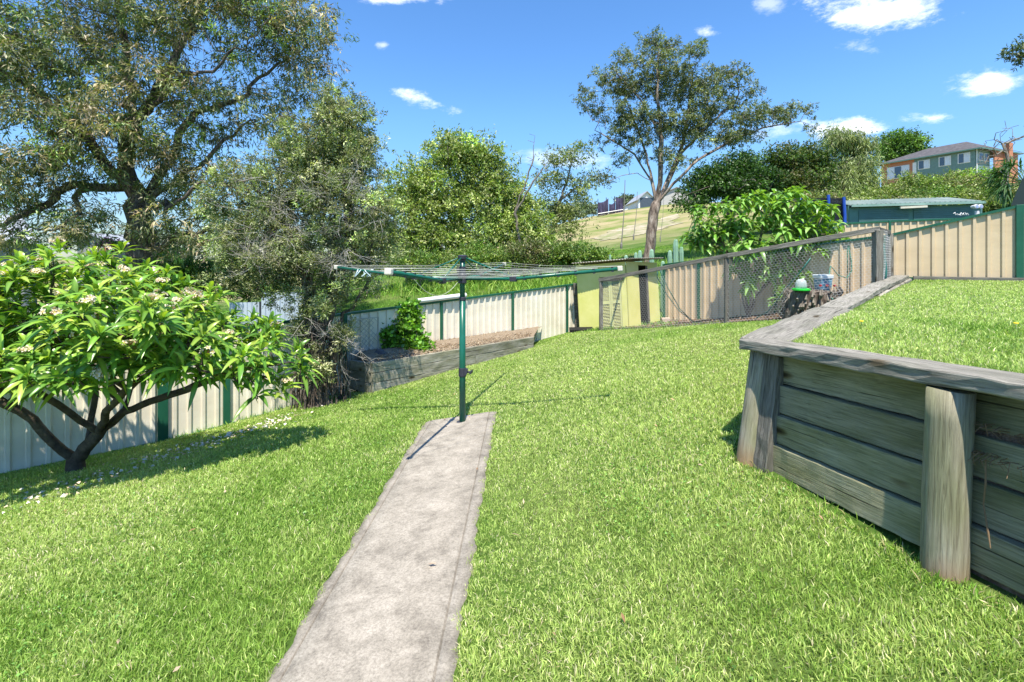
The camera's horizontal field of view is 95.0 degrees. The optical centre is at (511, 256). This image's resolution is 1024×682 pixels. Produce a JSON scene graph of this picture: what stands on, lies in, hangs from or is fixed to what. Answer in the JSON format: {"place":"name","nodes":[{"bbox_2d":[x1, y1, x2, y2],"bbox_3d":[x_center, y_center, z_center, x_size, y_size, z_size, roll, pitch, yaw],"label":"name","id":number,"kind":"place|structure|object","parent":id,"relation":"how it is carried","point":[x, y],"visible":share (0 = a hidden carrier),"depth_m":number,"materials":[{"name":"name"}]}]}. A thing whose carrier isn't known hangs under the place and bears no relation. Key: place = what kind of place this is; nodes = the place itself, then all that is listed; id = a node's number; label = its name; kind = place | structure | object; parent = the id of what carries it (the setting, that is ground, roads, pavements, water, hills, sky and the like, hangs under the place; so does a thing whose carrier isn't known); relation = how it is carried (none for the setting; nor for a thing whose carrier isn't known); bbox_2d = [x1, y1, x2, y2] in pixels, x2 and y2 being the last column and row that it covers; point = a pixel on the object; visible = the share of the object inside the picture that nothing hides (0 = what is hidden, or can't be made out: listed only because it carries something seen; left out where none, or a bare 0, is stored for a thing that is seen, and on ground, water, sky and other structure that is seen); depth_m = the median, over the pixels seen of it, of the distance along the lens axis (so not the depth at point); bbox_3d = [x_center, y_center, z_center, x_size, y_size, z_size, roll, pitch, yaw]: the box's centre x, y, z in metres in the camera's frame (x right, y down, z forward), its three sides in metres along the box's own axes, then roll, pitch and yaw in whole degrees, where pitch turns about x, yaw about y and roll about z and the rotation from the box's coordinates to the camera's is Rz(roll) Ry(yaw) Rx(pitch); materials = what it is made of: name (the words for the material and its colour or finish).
{"place":"outdoors","nodes":[
{"label":"outdoors","id":0,"kind":"place"},
{"bbox_2d":[267,412,495,681],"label":"path","id":1,"kind":"structure","parent":0,"point":[389,602],"depth_m":2.65,"materials":[{"name":"concrete"}]},
{"bbox_2d":[0,186,1023,681],"bbox_3d":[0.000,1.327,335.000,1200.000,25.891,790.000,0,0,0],"label":"ground","id":2,"kind":"structure","parent":0,"point":[608,222],"depth_m":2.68,"materials":[{"name":"green plant"}]},
{"bbox_2d":[0,215,39,311],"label":"house","id":3,"kind":"structure","parent":2,"relation":"on","point":[27,253],"depth_m":17.23,"materials":[{"name":"metal"}]},
{"bbox_2d":[51,228,123,246],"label":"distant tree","id":4,"kind":"object","parent":2,"relation":"on","point":[96,232],"visible":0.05,"depth_m":49.67,"materials":[{"name":"green plant"}]},
{"bbox_2d":[91,235,126,312],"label":"flowering bush","id":5,"kind":"object","parent":2,"relation":"on","point":[115,242],"visible":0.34,"depth_m":15.91,"materials":[{"name":"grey plant"}]},
{"bbox_2d":[73,233,169,318],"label":"house","id":6,"kind":"structure","parent":2,"relation":"on","point":[119,256],"depth_m":45.70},
{"bbox_2d":[0,236,322,472],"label":"frangipani tree","id":7,"kind":"object","parent":2,"relation":"on","point":[89,327],"visible":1,"depth_m":4.88,"materials":[{"name":"green plant"}]},
{"bbox_2d":[1,405,322,513],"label":"fallen flowers","id":8,"kind":"object","parent":2,"relation":"on","point":[146,457],"visible":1,"depth_m":5.76,"materials":[{"name":"white plant"}]},
{"bbox_2d":[120,243,233,316],"bbox_3d":[-11.946,1.447,16.858,3.380,3.866,3.280,0,0,24],"label":"bush","id":9,"kind":"object","parent":2,"relation":"on","point":[191,267],"visible":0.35,"depth_m":16.55,"materials":[{"name":"green plant"}]},
{"bbox_2d":[0,0,359,329],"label":"gum tree","id":10,"kind":"object","parent":2,"relation":"on","point":[79,129],"visible":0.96,"depth_m":13.11,"materials":[{"name":"green plant"}]},
{"bbox_2d":[157,230,215,291],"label":"distant tree","id":11,"kind":"object","parent":2,"relation":"on","point":[161,242],"visible":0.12,"depth_m":48.70,"materials":[{"name":"green plant"}]},
{"bbox_2d":[205,250,293,302],"bbox_3d":[-10.704,1.209,18.938,3.882,3.325,3.397,0,0,0],"label":"bush","id":12,"kind":"object","parent":2,"relation":"on","point":[244,297],"visible":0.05,"depth_m":18.73,"materials":[{"name":"green plant"}]},
{"bbox_2d":[229,292,303,323],"bbox_3d":[-7.306,2.308,14.014,2.520,2.540,0.123,0,0,8],"label":"metal fence","id":13,"kind":"object","parent":2,"relation":"on","point":[246,306],"visible":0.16,"depth_m":13.99,"materials":[{"name":"white metal"}]},
{"bbox_2d":[0,283,578,473],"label":"metal fence","id":14,"kind":"object","parent":2,"relation":"on","point":[550,311],"visible":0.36,"depth_m":7.79,"materials":[{"name":"beige metal"}]},
{"bbox_2d":[418,293,466,302],"bbox_3d":[-1.583,0.952,10.700,1.287,0.168,0.110,0,0,-41],"label":"plastic pipe","id":15,"kind":"object","parent":14,"relation":"on","point":[439,298],"visible":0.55,"depth_m":10.61,"materials":[{"name":"white plastic"}]},
{"bbox_2d":[189,77,411,409],"bbox_3d":[-3.666,-0.166,7.821,3.863,6.013,2.833,0,0,0],"label":"bottlebrush tree","id":16,"kind":"object","parent":2,"relation":"on","point":[328,171],"visible":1,"depth_m":7.93,"materials":[{"name":"green plant"}]},
{"bbox_2d":[312,218,342,251],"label":"distant tree","id":17,"kind":"object","parent":2,"relation":"on","point":[328,235],"visible":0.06,"depth_m":54.15,"materials":[{"name":"green plant"}]},
{"bbox_2d":[310,261,384,301],"bbox_3d":[-7.072,1.006,20.059,3.246,1.954,3.201,0,0,0],"label":"bush","id":18,"kind":"object","parent":2,"relation":"on","point":[357,286],"visible":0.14,"depth_m":19.55,"materials":[{"name":"green plant"}]},
{"bbox_2d":[347,250,399,293],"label":"bush","id":19,"kind":"object","parent":2,"relation":"on","point":[378,269],"visible":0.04,"depth_m":21.72,"materials":[{"name":"green plant"}]},
{"bbox_2d":[359,150,459,286],"bbox_3d":[-5.673,-2.023,24.905,5.950,7.536,4.615,0,0,0],"label":"bushy tree","id":20,"kind":"object","parent":2,"relation":"on","point":[415,226],"visible":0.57,"depth_m":24.28,"materials":[{"name":"green plant"}]},
{"bbox_2d":[385,241,457,290],"bbox_3d":[-4.290,0.419,21.435,3.226,2.337,3.151,0,0,-40],"label":"bush","id":21,"kind":"object","parent":2,"relation":"on","point":[415,257],"visible":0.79,"depth_m":21.03,"materials":[{"name":"green plant"}]},
{"bbox_2d":[3,379,848,681],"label":"clover","id":22,"kind":"object","parent":2,"relation":"on","point":[361,503],"visible":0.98,"depth_m":3.34,"materials":[{"name":"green plant"}]},
{"bbox_2d":[157,320,723,440],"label":"edge grass","id":23,"kind":"structure","parent":2,"relation":"on","point":[609,328],"depth_m":10.38,"materials":[{"name":"green plant"}]},
{"bbox_2d":[65,349,822,671],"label":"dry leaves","id":24,"kind":"object","parent":2,"relation":"on","point":[178,667],"visible":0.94,"depth_m":2.73,"materials":[{"name":"brown plant"}]},
{"bbox_2d":[349,327,539,392],"bbox_3d":[-0.863,2.187,10.689,5.547,0.736,1.065,0,0,-43],"label":"garden bed","id":25,"kind":"object","parent":2,"relation":"on","point":[409,365],"visible":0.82,"depth_m":9.38,"materials":[{"name":"grey wood"}]},
{"bbox_2d":[349,317,378,359],"bbox_3d":[-2.933,1.637,9.303,0.628,0.820,0.028,0,0,-43],"label":"trellis","id":26,"kind":"object","parent":25,"relation":"on","point":[377,335],"visible":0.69,"depth_m":9.30,"materials":[{"name":"grey metal"}]},
{"bbox_2d":[374,349,386,354],"bbox_3d":[-2.551,1.958,9.109,0.284,0.300,0.326,0,0,-35],"label":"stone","id":27,"kind":"object","parent":25,"relation":"on","point":[380,351],"visible":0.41,"depth_m":9.05,"materials":[{"name":"grey stone"}]},
{"bbox_2d":[379,296,436,351],"bbox_3d":[-2.231,1.567,9.887,1.593,1.423,1.033,0,0,0],"label":"vine","id":28,"kind":"object","parent":25,"relation":"on","point":[412,336],"visible":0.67,"depth_m":9.78,"materials":[{"name":"green plant"}]},
{"bbox_2d":[405,121,532,275],"bbox_3d":[-2.316,-3.005,25.522,6.921,9.053,5.800,0,0,0],"label":"bushy tree","id":29,"kind":"object","parent":2,"relation":"on","point":[471,162],"visible":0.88,"depth_m":24.91,"materials":[{"name":"green plant"}]},
{"bbox_2d":[334,255,622,422],"bbox_3d":[-0.580,1.001,5.518,2.527,2.034,2.778,0,0,-28],"label":"rotary clothesline","id":30,"kind":"object","parent":2,"relation":"on","point":[462,278],"visible":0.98,"depth_m":5.48,"materials":[{"name":"metal"}]},
{"bbox_2d":[442,240,516,280],"bbox_3d":[-1.596,0.329,21.923,3.265,2.305,3.564,0,0,45],"label":"bush","id":31,"kind":"object","parent":2,"relation":"on","point":[487,255],"visible":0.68,"depth_m":21.47,"materials":[{"name":"green plant"}]},
{"bbox_2d":[0,326,1009,679],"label":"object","id":32,"kind":"object","parent":2,"relation":"on","point":[394,464],"visible":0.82,"depth_m":3.81,"materials":[{"name":"green plant"}]},
{"bbox_2d":[468,173,564,274],"bbox_3d":[0.109,-1.826,26.134,5.760,6.052,4.343,0,0,0],"label":"bushy tree","id":33,"kind":"object","parent":2,"relation":"on","point":[531,224],"visible":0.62,"depth_m":25.44,"materials":[{"name":"green plant"}]},
{"bbox_2d":[320,245,717,313],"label":"rough grass","id":34,"kind":"structure","parent":2,"relation":"on","point":[629,251],"depth_m":26.17,"materials":[{"name":"green plant"}]},
{"bbox_2d":[349,256,696,308],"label":"tall grass","id":35,"kind":"structure","parent":2,"relation":"on","point":[435,287],"depth_m":20.38,"materials":[{"name":"green plant"}]},
{"bbox_2d":[501,233,562,273],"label":"bush","id":36,"kind":"object","parent":2,"relation":"on","point":[533,250],"visible":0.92,"depth_m":21.88,"materials":[{"name":"green plant"}]},
{"bbox_2d":[513,134,551,275],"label":"dead tree","id":37,"kind":"object","parent":2,"relation":"on","point":[517,208],"visible":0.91,"depth_m":24.44,"materials":[{"name":"wood"}]},
{"bbox_2d":[543,236,591,271],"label":"bush","id":38,"kind":"object","parent":2,"relation":"on","point":[564,257],"visible":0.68,"depth_m":21.39,"materials":[{"name":"green plant"}]},
{"bbox_2d":[547,202,588,221],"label":"distant tree","id":39,"kind":"object","parent":2,"relation":"on","point":[579,211],"visible":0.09,"depth_m":128.81,"materials":[{"name":"green plant"}]},
{"bbox_2d":[531,139,605,262],"bbox_3d":[3.505,-3.566,29.809,4.327,7.978,4.364,0,0,-43],"label":"slender tree","id":40,"kind":"object","parent":2,"relation":"on","point":[563,211],"visible":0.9,"depth_m":29.73,"materials":[{"name":"green plant"}]},
{"bbox_2d":[569,327,592,332],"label":"concrete slab","id":41,"kind":"structure","parent":2,"relation":"on","point":[574,329],"depth_m":12.92,"materials":[{"name":"grey concrete"}]},
{"bbox_2d":[573,201,597,217],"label":"distant tree","id":42,"kind":"object","parent":2,"relation":"on","point":[591,208],"visible":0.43,"depth_m":138.03,"materials":[{"name":"green plant"}]},
{"bbox_2d":[570,240,620,270],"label":"bush","id":43,"kind":"object","parent":2,"relation":"on","point":[598,253],"visible":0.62,"depth_m":20.28,"materials":[{"name":"green plant"}]},
{"bbox_2d":[598,196,622,215],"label":"trampoline","id":44,"kind":"object","parent":2,"relation":"on","point":[602,208],"visible":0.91,"depth_m":84.01,"materials":[{"name":"purple fabric"}]},
{"bbox_2d":[571,257,661,328],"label":"garden shed","id":45,"kind":"structure","parent":2,"relation":"on","point":[588,294],"depth_m":13.30,"materials":[{"name":"yellow paint"}]},
{"bbox_2d":[603,281,611,327],"bbox_3d":[2.633,1.330,13.163,0.385,1.485,0.104,0,0,25],"label":"door","id":46,"kind":"structure","parent":45,"relation":"in","point":[608,294],"depth_m":13.14,"materials":[{"name":"paint"}]},
{"bbox_2d":[610,280,622,326],"bbox_3d":[2.900,1.293,13.037,0.382,1.472,0.103,0,0,25],"label":"door","id":47,"kind":"structure","parent":45,"relation":"in","point":[614,282],"depth_m":13.03,"materials":[{"name":"paint"}]},
{"bbox_2d":[613,193,633,205],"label":"distant tree","id":48,"kind":"object","parent":2,"relation":"on","point":[628,197],"visible":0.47,"depth_m":147.36,"materials":[{"name":"green plant"}]},
{"bbox_2d":[634,250,641,261],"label":"column cactus","id":49,"kind":"object","parent":2,"relation":"on","point":[639,254],"depth_m":15.17,"materials":[{"name":"green plant"}]},
{"bbox_2d":[625,191,653,209],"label":"shed","id":50,"kind":"structure","parent":2,"relation":"on","point":[644,199],"depth_m":86.00,"materials":[{"name":"white paint"}]},
{"bbox_2d":[640,198,652,207],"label":"door","id":51,"kind":"structure","parent":50,"relation":"in","point":[644,202],"depth_m":85.91,"materials":[{"name":"metal"}]},
{"bbox_2d":[649,249,653,261],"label":"column cactus","id":52,"kind":"object","parent":2,"relation":"on","point":[651,254],"depth_m":14.95,"materials":[{"name":"green plant"}]},
{"bbox_2d":[668,239,683,262],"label":"column cactus","id":53,"kind":"object","parent":2,"relation":"on","point":[675,252],"depth_m":15.20,"materials":[{"name":"green plant"}]},
{"bbox_2d":[571,24,824,261],"bbox_3d":[9.137,-5.623,23.928,12.521,12.295,4.207,0,0,0],"label":"gum tree","id":54,"kind":"object","parent":2,"relation":"on","point":[729,137],"visible":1,"depth_m":23.65,"materials":[{"name":"green plant"}]},
{"bbox_2d":[620,186,624,248],"bbox_3d":[5.381,-2.036,22.800,0.259,3.339,0.120,0,0,0],"label":"swing rope","id":55,"kind":"object","parent":54,"relation":"hanging from","point":[621,245],"visible":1,"depth_m":22.78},
{"bbox_2d":[667,145,792,223],"bbox_3d":[15.713,-4.782,33.376,9.435,6.758,6.174,0,0,0],"label":"dense tree","id":56,"kind":"object","parent":2,"relation":"on","point":[733,178],"visible":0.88,"depth_m":32.71,"materials":[{"name":"green plant"}]},
{"bbox_2d":[598,226,893,330],"bbox_3d":[4.730,0.839,10.548,5.861,2.690,1.772,0,0,44],"label":"chicken run","id":57,"kind":"object","parent":2,"relation":"on","point":[878,234],"visible":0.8,"depth_m":9.23,"materials":[{"name":"metal"}]},
{"bbox_2d":[657,258,810,322],"bbox_3d":[4.785,0.812,10.102,3.085,1.576,1.069,0,0,45],"label":"garden hose","id":58,"kind":"object","parent":57,"relation":"hanging from","point":[684,314],"visible":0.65,"depth_m":10.79,"materials":[{"name":"rubber"}]},
{"bbox_2d":[828,246,851,299],"bbox_3d":[6.189,0.301,8.989,1.461,1.011,0.290,0,0,-42],"label":"garden hose","id":59,"kind":"object","parent":57,"relation":"hanging from","point":[847,270],"visible":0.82,"depth_m":9.31,"materials":[{"name":"green rubber"}]},
{"bbox_2d":[883,243,886,279],"bbox_3d":[6.799,0.112,8.639,0.159,1.032,0.135,0,0,0],"label":"rolled netting","id":60,"kind":"object","parent":57,"relation":"hanging from","point":[885,269],"visible":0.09,"depth_m":8.58,"materials":[{"name":"grey metal"}]},
{"bbox_2d":[662,237,883,319],"bbox_3d":[5.852,0.843,11.418,0.191,2.532,5.157,0,0,-37],"label":"metal fence","id":61,"kind":"object","parent":2,"relation":"on","point":[737,305],"visible":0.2,"depth_m":11.72,"materials":[{"name":"beige metal"}]},
{"bbox_2d":[754,137,851,229],"bbox_3d":[20.229,-5.275,33.554,6.671,6.835,5.970,0,0,33],"label":"dense tree","id":62,"kind":"object","parent":2,"relation":"on","point":[809,167],"visible":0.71,"depth_m":32.64,"materials":[{"name":"green plant"}]},
{"bbox_2d":[799,195,847,236],"bbox_3d":[11.137,-1.147,16.979,3.498,1.893,2.052,0,0,0],"label":"trampoline","id":63,"kind":"object","parent":2,"relation":"on","point":[842,203],"visible":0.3,"depth_m":16.09,"materials":[{"name":"blue"}]},
{"bbox_2d":[788,186,866,213],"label":"bush","id":64,"kind":"object","parent":2,"relation":"on","point":[826,193],"visible":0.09,"depth_m":28.02,"materials":[{"name":"green plant"}]},
{"bbox_2d":[801,118,895,196],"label":"weeping tree","id":65,"kind":"object","parent":2,"relation":"on","point":[855,146],"visible":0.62,"depth_m":35.94,"materials":[{"name":"green plant"}]},
{"bbox_2d":[833,187,888,199],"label":"bush","id":66,"kind":"object","parent":2,"relation":"on","point":[861,196],"visible":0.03,"depth_m":29.07,"materials":[{"name":"green plant"}]},
{"bbox_2d":[722,452,1023,636],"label":"edge grass","id":67,"kind":"structure","parent":2,"relation":"on","point":[907,563],"depth_m":2.39,"materials":[{"name":"green plant"}]},
{"bbox_2d":[736,275,1023,598],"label":"retaining wall","id":68,"kind":"structure","parent":2,"relation":"on","point":[927,456],"depth_m":2.45,"materials":[{"name":"wood"}]},
{"bbox_2d":[855,179,930,198],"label":"bush","id":69,"kind":"object","parent":2,"relation":"on","point":[890,190],"visible":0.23,"depth_m":32.82,"materials":[{"name":"green plant"}]},
{"bbox_2d":[832,218,957,238],"bbox_3d":[12.113,-0.075,13.754,4.912,2.145,0.128,0,0,13],"label":"metal fence","id":70,"kind":"object","parent":2,"relation":"on","point":[894,226],"visible":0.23,"depth_m":13.95,"materials":[{"name":"beige metal"}]},
{"bbox_2d":[820,197,984,231],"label":"garage","id":71,"kind":"structure","parent":2,"relation":"on","point":[900,209],"depth_m":23.89,"materials":[{"name":"teal metal"}]},
{"bbox_2d":[859,209,908,221],"bbox_3d":[19.076,-1.211,24.114,2.143,2.332,0.050,0,0,17],"label":"roller door","id":72,"kind":"structure","parent":71,"relation":"in","point":[883,215],"depth_m":24.10,"materials":[{"name":"teal metal"}]},
{"bbox_2d":[913,208,972,219],"bbox_3d":[21.463,-1.211,23.398,2.394,2.332,0.050,0,0,17],"label":"roller door","id":73,"kind":"structure","parent":71,"relation":"in","point":[944,212],"depth_m":23.40,"materials":[{"name":"teal metal"}]},
{"bbox_2d":[970,204,982,214],"bbox_3d":[8.903,-0.810,8.995,0.165,0.363,0.110,0,0,0],"label":"floodlight","id":74,"kind":"object","parent":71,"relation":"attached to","point":[976,206],"visible":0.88,"depth_m":8.96,"materials":[{"name":"white paint"}]},
{"bbox_2d":[865,189,939,198],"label":"bush","id":75,"kind":"object","parent":2,"relation":"on","point":[901,197],"visible":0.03,"depth_m":29.07,"materials":[{"name":"green plant"}]},
{"bbox_2d":[870,125,935,167],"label":"round tree","id":76,"kind":"object","parent":2,"relation":"on","point":[904,144],"visible":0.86,"depth_m":98.04,"materials":[{"name":"green plant"}]},
{"bbox_2d":[881,169,963,192],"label":"bush","id":77,"kind":"object","parent":2,"relation":"on","point":[923,181],"visible":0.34,"depth_m":32.98,"materials":[{"name":"green plant"}]},
{"bbox_2d":[889,183,984,204],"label":"bush","id":78,"kind":"object","parent":2,"relation":"on","point":[930,192],"visible":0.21,"depth_m":31.00,"materials":[{"name":"green plant"}]},
{"bbox_2d":[878,142,1021,188],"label":"house","id":79,"kind":"structure","parent":2,"relation":"on","point":[954,157],"depth_m":78.98,"materials":[{"name":"grey brick"}]},
{"bbox_2d":[887,165,908,179],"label":"window","id":80,"kind":"structure","parent":79,"relation":"in","point":[897,170],"depth_m":85.24,"materials":[{"name":"white glass"}]},
{"bbox_2d":[918,159,929,169],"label":"window","id":81,"kind":"structure","parent":79,"relation":"in","point":[923,164],"depth_m":81.28,"materials":[{"name":"white glass"}]},
{"bbox_2d":[939,155,950,166],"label":"window","id":82,"kind":"structure","parent":79,"relation":"in","point":[946,160],"depth_m":78.51,"materials":[{"name":"white glass"}]},
{"bbox_2d":[958,152,969,163],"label":"window","id":83,"kind":"structure","parent":79,"relation":"in","point":[963,157],"depth_m":76.15,"materials":[{"name":"white glass"}]},
{"bbox_2d":[918,166,992,190],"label":"bush","id":84,"kind":"object","parent":2,"relation":"on","point":[966,178],"visible":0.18,"depth_m":32.87,"materials":[{"name":"green plant"}]},
{"bbox_2d":[924,178,1008,212],"bbox_3d":[29.421,-3.696,31.078,4.825,2.804,4.945,0,0,0],"label":"bush","id":85,"kind":"object","parent":2,"relation":"on","point":[972,193],"visible":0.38,"depth_m":29.93,"materials":[{"name":"green plant"}]},
{"bbox_2d":[944,165,1012,182],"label":"bush","id":86,"kind":"object","parent":2,"relation":"on","point":[974,173],"visible":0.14,"depth_m":34.30,"materials":[{"name":"green plant"}]},
{"bbox_2d":[964,177,1017,211],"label":"bush","id":87,"kind":"object","parent":2,"relation":"on","point":[994,183],"visible":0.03,"depth_m":32.49,"materials":[{"name":"green plant"}]},
{"bbox_2d":[982,185,1017,212],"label":"bush","id":88,"kind":"object","parent":2,"relation":"on","point":[998,206],"visible":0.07,"depth_m":30.72,"materials":[{"name":"green plant"}]},
{"bbox_2d":[977,122,1023,186],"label":"bare tree","id":89,"kind":"object","parent":2,"relation":"on","point":[1007,157],"visible":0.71,"depth_m":29.97,"materials":[{"name":"grey plant"}]},
{"bbox_2d":[979,154,1023,207],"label":"palm","id":90,"kind":"object","parent":2,"relation":"on","point":[1003,194],"visible":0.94,"depth_m":15.14,"materials":[{"name":"green plant"}]},
{"bbox_2d":[996,34,1023,71],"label":"gum tree","id":91,"kind":"object","parent":2,"relation":"on","point":[1020,56],"visible":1,"depth_m":12.99,"materials":[{"name":"green plant"}]},
{"bbox_2d":[0,0,1023,259],"label":"sky","id":92,"kind":"structure","parent":0,"point":[518,67],"materials":[{"name":"blue"}]},
{"bbox_2d":[590,220,683,240],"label":"bare ground","id":93,"kind":"structure","parent":0,"point":[640,228],"depth_m":63.65,"materials":[{"name":"beige soil"}]},
{"bbox_2d":[658,214,679,223],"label":"bare track","id":94,"kind":"structure","parent":0,"point":[673,217],"depth_m":68.62,"materials":[{"name":"beige soil"}]},
{"bbox_2d":[661,187,691,204],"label":"house","id":95,"kind":"structure","parent":0,"point":[667,198],"depth_m":95.00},
{"bbox_2d":[605,312,780,329],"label":"leaf litter","id":96,"kind":"object","parent":0,"point":[740,317],"visible":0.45,"depth_m":11.22,"materials":[{"name":"brown plant"}]},
{"bbox_2d":[632,320,677,326],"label":"weeds","id":97,"kind":"object","parent":96,"relation":"on","point":[659,323],"visible":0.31,"depth_m":12.59,"materials":[{"name":"green plant"}]},
{"bbox_2d":[674,183,849,317],"bbox_3d":[5.604,-0.106,10.498,3.820,3.096,1.826,0,0,0],"label":"shrub","id":98,"kind":"object","parent":96,"relation":"on","point":[738,230],"visible":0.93,"depth_m":10.33,"materials":[{"name":"green plant"}]},
{"bbox_2d":[765,285,789,315],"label":"young plant","id":99,"kind":"object","parent":96,"relation":"on","point":[777,293],"visible":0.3,"depth_m":9.72,"materials":[{"name":"green plant"}]},
{"bbox_2d":[779,285,843,319],"bbox_3d":[5.663,0.896,8.840,1.028,0.729,1.099,0,0,0],"label":"tree stump","id":100,"kind":"object","parent":96,"relation":"on","point":[796,302],"visible":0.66,"depth_m":8.61,"materials":[{"name":"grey wood"}]},
{"bbox_2d":[792,279,810,290],"bbox_3d":[5.328,0.526,8.650,0.300,0.215,0.300,0,0,0],"label":"poultry drinker","id":101,"kind":"object","parent":100,"relation":"on","point":[800,284],"visible":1,"depth_m":8.58,"materials":[{"name":"white plastic"}]},
{"bbox_2d":[812,274,835,289],"bbox_3d":[5.830,0.489,8.785,0.312,0.290,0.280,0,0,0],"label":"bucket","id":102,"kind":"object","parent":100,"relation":"on","point":[821,281],"visible":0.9,"depth_m":8.70,"materials":[{"name":"blue plastic"}]},
{"bbox_2d":[788,279,1023,373],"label":"lawn","id":103,"kind":"structure","parent":0,"point":[870,300],"depth_m":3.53,"materials":[{"name":"green plant"}]},
{"bbox_2d":[884,204,1023,280],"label":"metal fence","id":104,"kind":"object","parent":103,"relation":"on","point":[988,246],"visible":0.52,"depth_m":8.72,"materials":[{"name":"beige metal"}]},
{"bbox_2d":[1011,178,1023,205],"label":"shade cloth","id":105,"kind":"object","parent":104,"relation":"attached to","point":[1018,199],"visible":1,"depth_m":9.29,"materials":[{"name":"grey fabric"}]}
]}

